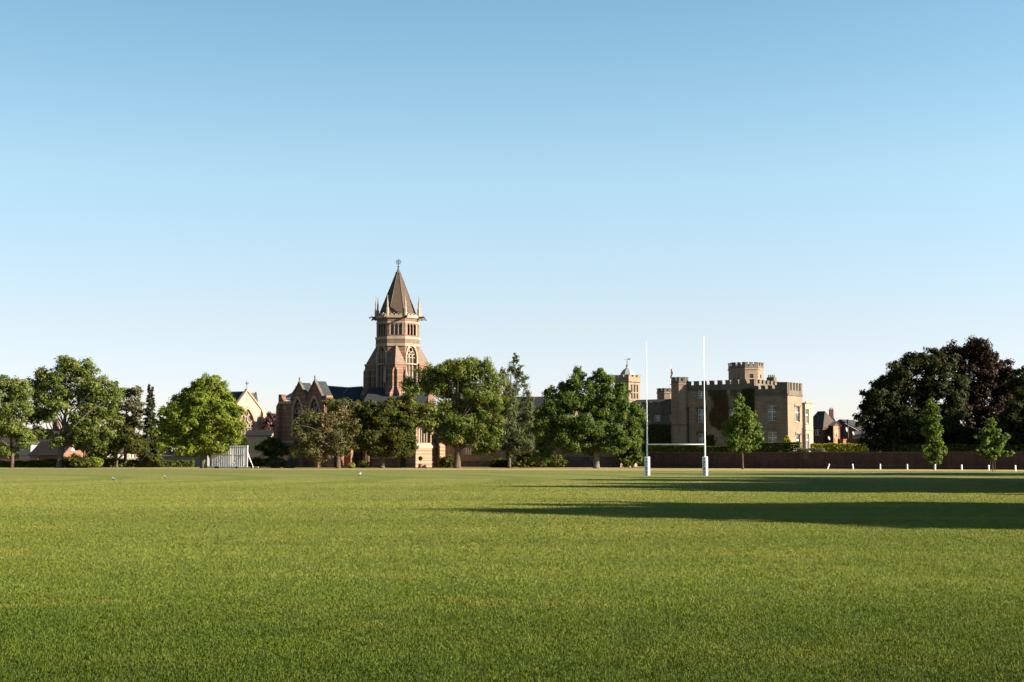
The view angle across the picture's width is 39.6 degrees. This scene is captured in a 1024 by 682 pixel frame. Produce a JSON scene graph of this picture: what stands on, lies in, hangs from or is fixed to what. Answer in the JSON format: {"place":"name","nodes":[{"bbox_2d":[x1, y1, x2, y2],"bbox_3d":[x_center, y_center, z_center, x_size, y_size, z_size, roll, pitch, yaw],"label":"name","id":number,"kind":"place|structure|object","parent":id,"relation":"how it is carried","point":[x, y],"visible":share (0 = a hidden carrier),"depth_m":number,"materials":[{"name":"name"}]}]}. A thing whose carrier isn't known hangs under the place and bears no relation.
{"place":"outdoors","nodes":[
{"label":"outdoors","id":0,"kind":"place"},
{"bbox_2d":[87,425,177,458],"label":"distant wood","id":1,"kind":"object","parent":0,"point":[95,453],"visible":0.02,"depth_m":425.44,"materials":[{"name":"green plant"}]},
{"bbox_2d":[248,454,288,466],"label":"churchyard wall","id":2,"kind":"structure","parent":0,"point":[257,455],"depth_m":238.41,"materials":[{"name":"stone"}]},
{"bbox_2d":[0,457,1023,681],"bbox_3d":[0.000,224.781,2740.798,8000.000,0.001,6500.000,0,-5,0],"label":"ground","id":3,"kind":"structure","parent":0,"point":[293,474],"depth_m":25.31,"materials":[{"name":"green plant"}]},
{"bbox_2d":[0,374,37,467],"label":"plane tree","id":4,"kind":"object","parent":3,"relation":"on","point":[17,392],"visible":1,"depth_m":225.10,"materials":[{"name":"green plant"}]},
{"bbox_2d":[0,455,38,466],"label":"railing fence","id":5,"kind":"object","parent":3,"relation":"on","point":[24,459],"visible":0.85,"depth_m":243.77,"materials":[{"name":"black metal"}]},
{"bbox_2d":[19,440,39,458],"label":"house","id":6,"kind":"structure","parent":3,"relation":"on","point":[26,451],"depth_m":262.36,"materials":[{"name":"grey tile"}]},
{"bbox_2d":[0,420,89,458],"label":"tile roofed house","id":7,"kind":"structure","parent":3,"relation":"on","point":[6,440],"depth_m":267.13,"materials":[{"name":"red brick"}]},
{"bbox_2d":[29,441,86,463],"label":"gabled cottage","id":8,"kind":"structure","parent":3,"relation":"on","point":[41,450],"depth_m":252.26,"materials":[{"name":"pink brick"}]},
{"bbox_2d":[21,355,126,467],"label":"plane tree","id":9,"kind":"object","parent":3,"relation":"on","point":[90,390],"visible":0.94,"depth_m":230.96,"materials":[{"name":"green plant"}]},
{"bbox_2d":[59,453,96,467],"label":"round shrub","id":10,"kind":"object","parent":3,"relation":"on","point":[77,461],"visible":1,"depth_m":229.33,"materials":[{"name":"green plant"}]},
{"bbox_2d":[68,415,104,467],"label":"broadleaf tree","id":11,"kind":"object","parent":3,"relation":"on","point":[78,443],"visible":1,"depth_m":229.67,"materials":[{"name":"green plant"}]},
{"bbox_2d":[89,456,103,467],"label":"round shrub","id":12,"kind":"object","parent":3,"relation":"on","point":[99,462],"visible":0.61,"depth_m":231.77,"materials":[{"name":"green plant"}]},
{"bbox_2d":[0,457,194,466],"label":"boundary hedge","id":13,"kind":"object","parent":3,"relation":"on","point":[111,463],"visible":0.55,"depth_m":238.04,"materials":[{"name":"green plant"}]},
{"bbox_2d":[79,424,150,466],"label":"broadleaf tree","id":14,"kind":"object","parent":3,"relation":"on","point":[129,441],"visible":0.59,"depth_m":234.20,"materials":[{"name":"green plant"}]},
{"bbox_2d":[115,447,128,459],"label":"cottage","id":15,"kind":"structure","parent":3,"relation":"on","point":[120,453],"depth_m":257.55,"materials":[{"name":"white tile"}]},
{"bbox_2d":[109,385,147,459],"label":"pine tree","id":16,"kind":"object","parent":3,"relation":"on","point":[135,417],"visible":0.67,"depth_m":242.44,"materials":[{"name":"green plant"}]},
{"bbox_2d":[129,454,135,459],"bbox_3d":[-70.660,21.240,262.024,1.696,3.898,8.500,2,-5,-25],"label":"cottage","id":17,"kind":"structure","parent":3,"relation":"on","point":[132,456],"depth_m":258.43,"materials":[{"name":"brown tile"}]},
{"bbox_2d":[136,384,162,464],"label":"fir tree","id":18,"kind":"object","parent":3,"relation":"on","point":[149,413],"visible":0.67,"depth_m":239.27,"materials":[{"name":"green plant"}]},
{"bbox_2d":[138,453,163,466],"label":"round shrub","id":19,"kind":"object","parent":3,"relation":"on","point":[152,460],"visible":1,"depth_m":234.51,"materials":[{"name":"green plant"}]},
{"bbox_2d":[162,451,210,466],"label":"garden shed","id":20,"kind":"structure","parent":3,"relation":"on","point":[170,457],"depth_m":244.88,"materials":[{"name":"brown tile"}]},
{"bbox_2d":[149,371,248,467],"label":"lime tree","id":21,"kind":"object","parent":3,"relation":"on","point":[187,409],"visible":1,"depth_m":215.86,"materials":[{"name":"green plant"}]},
{"bbox_2d":[190,382,266,465],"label":"stone chapel","id":22,"kind":"structure","parent":3,"relation":"on","point":[256,415],"depth_m":288.61,"materials":[{"name":"stone"}]},
{"bbox_2d":[206,446,252,468],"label":"sight screen","id":23,"kind":"object","parent":3,"relation":"on","point":[225,460],"visible":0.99,"depth_m":215.21,"materials":[{"name":"white paint"}]},
{"bbox_2d":[245,430,272,453],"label":"stone cottage","id":24,"kind":"structure","parent":3,"relation":"on","point":[257,437],"depth_m":283.00,"materials":[{"name":"stone"}]},
{"bbox_2d":[248,456,270,467],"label":"round shrub","id":25,"kind":"object","parent":3,"relation":"on","point":[257,462],"visible":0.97,"depth_m":225.43,"materials":[{"name":"green plant"}]},
{"bbox_2d":[261,411,275,429],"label":"plum tree","id":26,"kind":"object","parent":3,"relation":"on","point":[270,417],"visible":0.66,"depth_m":289.10,"materials":[{"name":"purple plant"}]},
{"bbox_2d":[254,435,291,467],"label":"broadleaf tree","id":27,"kind":"object","parent":3,"relation":"on","point":[276,448],"visible":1,"depth_m":226.62,"materials":[{"name":"green plant"}]},
{"bbox_2d":[263,457,284,467],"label":"round shrub","id":28,"kind":"object","parent":3,"relation":"on","point":[277,462],"visible":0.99,"depth_m":226.43,"materials":[{"name":"green plant"}]},
{"bbox_2d":[283,458,294,467],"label":"round shrub","id":29,"kind":"object","parent":3,"relation":"on","point":[289,463],"visible":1,"depth_m":226.51,"materials":[{"name":"green plant"}]},
{"bbox_2d":[289,397,363,468],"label":"thin tree","id":30,"kind":"object","parent":3,"relation":"on","point":[337,443],"visible":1,"depth_m":214.56,"materials":[{"name":"green plant"}]},
{"bbox_2d":[347,462,355,467],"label":"round shrub","id":31,"kind":"object","parent":3,"relation":"on","point":[351,465],"visible":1,"depth_m":230.75,"materials":[{"name":"green plant"}]},
{"bbox_2d":[273,259,444,466],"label":"church building","id":32,"kind":"structure","parent":3,"relation":"on","point":[397,355],"depth_m":244.56,"materials":[{"name":"stone"}]},
{"bbox_2d":[357,459,370,467],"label":"round shrub","id":33,"kind":"object","parent":3,"relation":"on","point":[363,464],"visible":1,"depth_m":231.68,"materials":[{"name":"green plant"}]},
{"bbox_2d":[340,397,420,467],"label":"maple tree","id":34,"kind":"object","parent":3,"relation":"on","point":[387,429],"visible":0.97,"depth_m":215.65,"materials":[{"name":"green plant"}]},
{"bbox_2d":[418,456,422,467],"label":"potted topiary","id":35,"kind":"object","parent":3,"relation":"on","point":[420,458],"visible":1,"depth_m":234.13,"materials":[{"name":"plant"}]},
{"bbox_2d":[438,455,453,466],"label":"round shrub","id":36,"kind":"object","parent":3,"relation":"on","point":[447,461],"visible":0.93,"depth_m":234.79,"materials":[{"name":"green plant"}]},
{"bbox_2d":[397,355,510,467],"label":"pagoda tree","id":37,"kind":"object","parent":3,"relation":"on","point":[460,427],"visible":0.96,"depth_m":218.44,"materials":[{"name":"green plant"}]},
{"bbox_2d":[486,457,513,466],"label":"round shrub","id":38,"kind":"object","parent":3,"relation":"on","point":[499,462],"visible":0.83,"depth_m":234.45,"materials":[{"name":"green plant"}]},
{"bbox_2d":[486,353,535,467],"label":"birch tree","id":39,"kind":"object","parent":3,"relation":"on","point":[512,442],"visible":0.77,"depth_m":226.30,"materials":[{"name":"green plant"}]},
{"bbox_2d":[445,389,578,466],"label":"stone range","id":40,"kind":"structure","parent":3,"relation":"on","point":[469,458],"depth_m":248.01,"materials":[{"name":"stone"}]},
{"bbox_2d":[462,442,472,454],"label":"window","id":41,"kind":"structure","parent":40,"relation":"in","point":[466,452],"depth_m":248.84,"materials":[{"name":"white paint"}]},
{"bbox_2d":[513,450,548,467],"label":"round shrub","id":42,"kind":"object","parent":3,"relation":"on","point":[523,460],"visible":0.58,"depth_m":231.16,"materials":[{"name":"green plant"}]},
{"bbox_2d":[545,454,566,467],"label":"round shrub","id":43,"kind":"object","parent":3,"relation":"on","point":[557,461],"visible":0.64,"depth_m":232.36,"materials":[{"name":"green plant"}]},
{"bbox_2d":[530,365,648,467],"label":"oak tree","id":44,"kind":"object","parent":3,"relation":"on","point":[590,434],"visible":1,"depth_m":216.78,"materials":[{"name":"green plant"}]},
{"bbox_2d":[564,417,636,466],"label":"building","id":45,"kind":"structure","parent":3,"relation":"on","point":[606,459],"depth_m":239.33,"materials":[{"name":"stone"}]},
{"bbox_2d":[579,388,671,465],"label":"school wing","id":46,"kind":"structure","parent":3,"relation":"on","point":[659,410],"depth_m":274.39,"materials":[{"name":"beige stone"}]},
{"bbox_2d":[641,423,670,459],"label":"climbing creeper","id":47,"kind":"object","parent":46,"relation":"attached to","point":[658,430],"visible":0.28,"depth_m":273.25,"materials":[{"name":"green plant"}]},
{"bbox_2d":[652,413,662,420],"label":"window","id":48,"kind":"structure","parent":46,"relation":"in","point":[656,416],"depth_m":273.80,"materials":[{"name":"grey glass"}]},
{"bbox_2d":[614,358,641,401],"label":"clock tower","id":49,"kind":"structure","parent":3,"relation":"on","point":[629,378],"depth_m":280.76,"materials":[{"name":"stone"}]},
{"bbox_2d":[616,434,644,466],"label":"round shrub","id":50,"kind":"object","parent":3,"relation":"on","point":[631,457],"visible":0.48,"depth_m":234.36,"materials":[{"name":"green plant"}]},
{"bbox_2d":[644,336,707,475],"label":"rugby goal","id":51,"kind":"object","parent":3,"relation":"on","point":[704,465],"visible":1,"depth_m":134.67,"materials":[{"name":"white paint"}]},
{"bbox_2d":[648,442,802,451],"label":"clipped hedge","id":52,"kind":"object","parent":3,"relation":"on","point":[785,446],"visible":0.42,"depth_m":234.22,"materials":[{"name":"green plant"}]},
{"bbox_2d":[719,393,763,468],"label":"young maple tree","id":53,"kind":"object","parent":3,"relation":"on","point":[742,435],"visible":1,"depth_m":200.81,"materials":[{"name":"green plant"}]},
{"bbox_2d":[670,362,813,451],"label":"castle building","id":54,"kind":"structure","parent":3,"relation":"on","point":[778,406],"depth_m":262.03,"materials":[{"name":"stone"}]},
{"bbox_2d":[697,390,705,398],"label":"window","id":55,"kind":"structure","parent":54,"relation":"in","point":[700,394],"depth_m":265.15,"materials":[{"name":"grey glass"}]},
{"bbox_2d":[696,407,706,422],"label":"window","id":56,"kind":"structure","parent":54,"relation":"in","point":[700,410],"depth_m":264.95,"materials":[{"name":"grey glass"}]},
{"bbox_2d":[696,432,706,446],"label":"window","id":57,"kind":"structure","parent":54,"relation":"in","point":[701,434],"depth_m":264.56,"materials":[{"name":"grey glass"}]},
{"bbox_2d":[705,434,719,445],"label":"climbing creeper","id":58,"kind":"object","parent":54,"relation":"attached to","point":[710,440],"visible":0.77,"depth_m":263.04,"materials":[{"name":"green plant"}]},
{"bbox_2d":[708,390,728,430],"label":"climbing creeper","id":59,"kind":"object","parent":54,"relation":"attached to","point":[718,414],"visible":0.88,"depth_m":262.42,"materials":[{"name":"red plant"}]},
{"bbox_2d":[728,407,733,417],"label":"window","id":60,"kind":"structure","parent":54,"relation":"in","point":[730,408],"depth_m":261.42,"materials":[{"name":"grey glass"}]},
{"bbox_2d":[740,388,754,418],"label":"climbing creeper","id":61,"kind":"object","parent":54,"relation":"attached to","point":[748,394],"visible":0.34,"depth_m":259.14,"materials":[{"name":"green plant"}]},
{"bbox_2d":[765,404,777,421],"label":"window","id":62,"kind":"structure","parent":54,"relation":"in","point":[772,408],"depth_m":256.61,"materials":[{"name":"grey glass"}]},
{"bbox_2d":[766,430,778,446],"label":"window","id":63,"kind":"structure","parent":54,"relation":"in","point":[772,435],"depth_m":256.24,"materials":[{"name":"grey glass"}]},
{"bbox_2d":[794,404,800,422],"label":"window","id":64,"kind":"structure","parent":54,"relation":"in","point":[795,405],"depth_m":258.50,"materials":[{"name":"white glass"}]},
{"bbox_2d":[795,432,800,446],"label":"window","id":65,"kind":"structure","parent":54,"relation":"in","point":[796,433],"depth_m":258.44,"materials":[{"name":"white glass"}]},
{"bbox_2d":[806,409,809,424],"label":"window","id":66,"kind":"structure","parent":54,"relation":"in","point":[806,409],"depth_m":260.84,"materials":[{"name":"white glass"}]},
{"bbox_2d":[782,435,790,450],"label":"round shrub","id":67,"kind":"object","parent":3,"relation":"on","point":[787,439],"visible":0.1,"depth_m":237.25,"materials":[{"name":"green plant"}]},
{"bbox_2d":[798,447,824,451],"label":"shrub bed","id":68,"kind":"object","parent":3,"relation":"on","point":[810,449],"visible":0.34,"depth_m":228.04,"materials":[{"name":"green plant"}]},
{"bbox_2d":[813,411,839,447],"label":"brick house","id":69,"kind":"structure","parent":3,"relation":"on","point":[822,420],"depth_m":289.74,"materials":[{"name":"brown brick"}]},
{"bbox_2d":[814,429,819,435],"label":"window","id":70,"kind":"structure","parent":69,"relation":"in","point":[817,431],"depth_m":289.50,"materials":[{"name":"grey glass"}]},
{"bbox_2d":[828,421,840,451],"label":"brick house","id":71,"kind":"structure","parent":3,"relation":"on","point":[833,431],"depth_m":289.76,"materials":[{"name":"brown brick"}]},
{"bbox_2d":[829,408,834,420],"bbox_3d":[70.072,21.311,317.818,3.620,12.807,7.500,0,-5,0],"label":"chimney","id":72,"kind":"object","parent":71,"relation":"on","point":[831,413],"depth_m":317.89,"materials":[{"name":"brick"}]},
{"bbox_2d":[648,452,1023,469],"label":"garden wall","id":73,"kind":"structure","parent":3,"relation":"on","point":[839,460],"depth_m":209.50,"materials":[{"name":"brick"}]},
{"bbox_2d":[810,443,880,451],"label":"golden hedge","id":74,"kind":"object","parent":3,"relation":"on","point":[842,447],"visible":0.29,"depth_m":238.16,"materials":[{"name":"green plant"}]},
{"bbox_2d":[838,419,862,438],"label":"gabled brick house","id":75,"kind":"structure","parent":3,"relation":"on","point":[843,431],"depth_m":295.57,"materials":[{"name":"brick"}]},
{"bbox_2d":[852,432,866,438],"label":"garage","id":76,"kind":"structure","parent":3,"relation":"on","point":[856,436],"depth_m":282.78,"materials":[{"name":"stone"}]},
{"bbox_2d":[852,346,982,451],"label":"chestnut tree","id":77,"kind":"object","parent":3,"relation":"on","point":[893,389],"visible":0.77,"depth_m":210.94,"materials":[{"name":"green plant"}]},
{"bbox_2d":[920,397,947,469],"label":"hornbeam tree","id":78,"kind":"object","parent":3,"relation":"on","point":[934,449],"visible":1,"depth_m":194.19,"materials":[{"name":"green plant"}]},
{"bbox_2d":[880,443,1023,452],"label":"hedge","id":79,"kind":"object","parent":3,"relation":"on","point":[951,448],"visible":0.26,"depth_m":204.51,"materials":[{"name":"green plant"}]},
{"bbox_2d":[940,335,1019,443],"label":"copper beech tree","id":80,"kind":"object","parent":3,"relation":"on","point":[983,368],"visible":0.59,"depth_m":214.78,"materials":[{"name":"purple plant"}]},
{"bbox_2d":[973,417,1014,471],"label":"sapling tree","id":81,"kind":"object","parent":3,"relation":"on","point":[986,448],"visible":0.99,"depth_m":167.81,"materials":[{"name":"green plant"}]},
{"bbox_2d":[995,365,1023,449],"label":"yew tree","id":82,"kind":"object","parent":3,"relation":"on","point":[1011,422],"visible":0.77,"depth_m":202.75,"materials":[{"name":"green plant"}]},
{"bbox_2d":[0,0,1023,456],"label":"sky","id":83,"kind":"structure","parent":0,"point":[823,194],"materials":[{"name":"blue"}]},
{"bbox_2d":[537,467,590,467],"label":"path","id":84,"kind":"structure","parent":0,"point":[564,467],"depth_m":233.49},
{"bbox_2d":[838,439,865,448],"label":"yard wall","id":85,"kind":"structure","parent":0,"point":[851,441],"depth_m":265.37,"materials":[{"name":"red brick"}]},
{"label":"bollard","id":86,"kind":"object","parent":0,"visible":0},
{"bbox_2d":[834,465,1016,466],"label":"rope","id":87,"kind":"object","parent":86,"relation":"attached to","point":[933,465],"visible":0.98,"depth_m":193.45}
]}

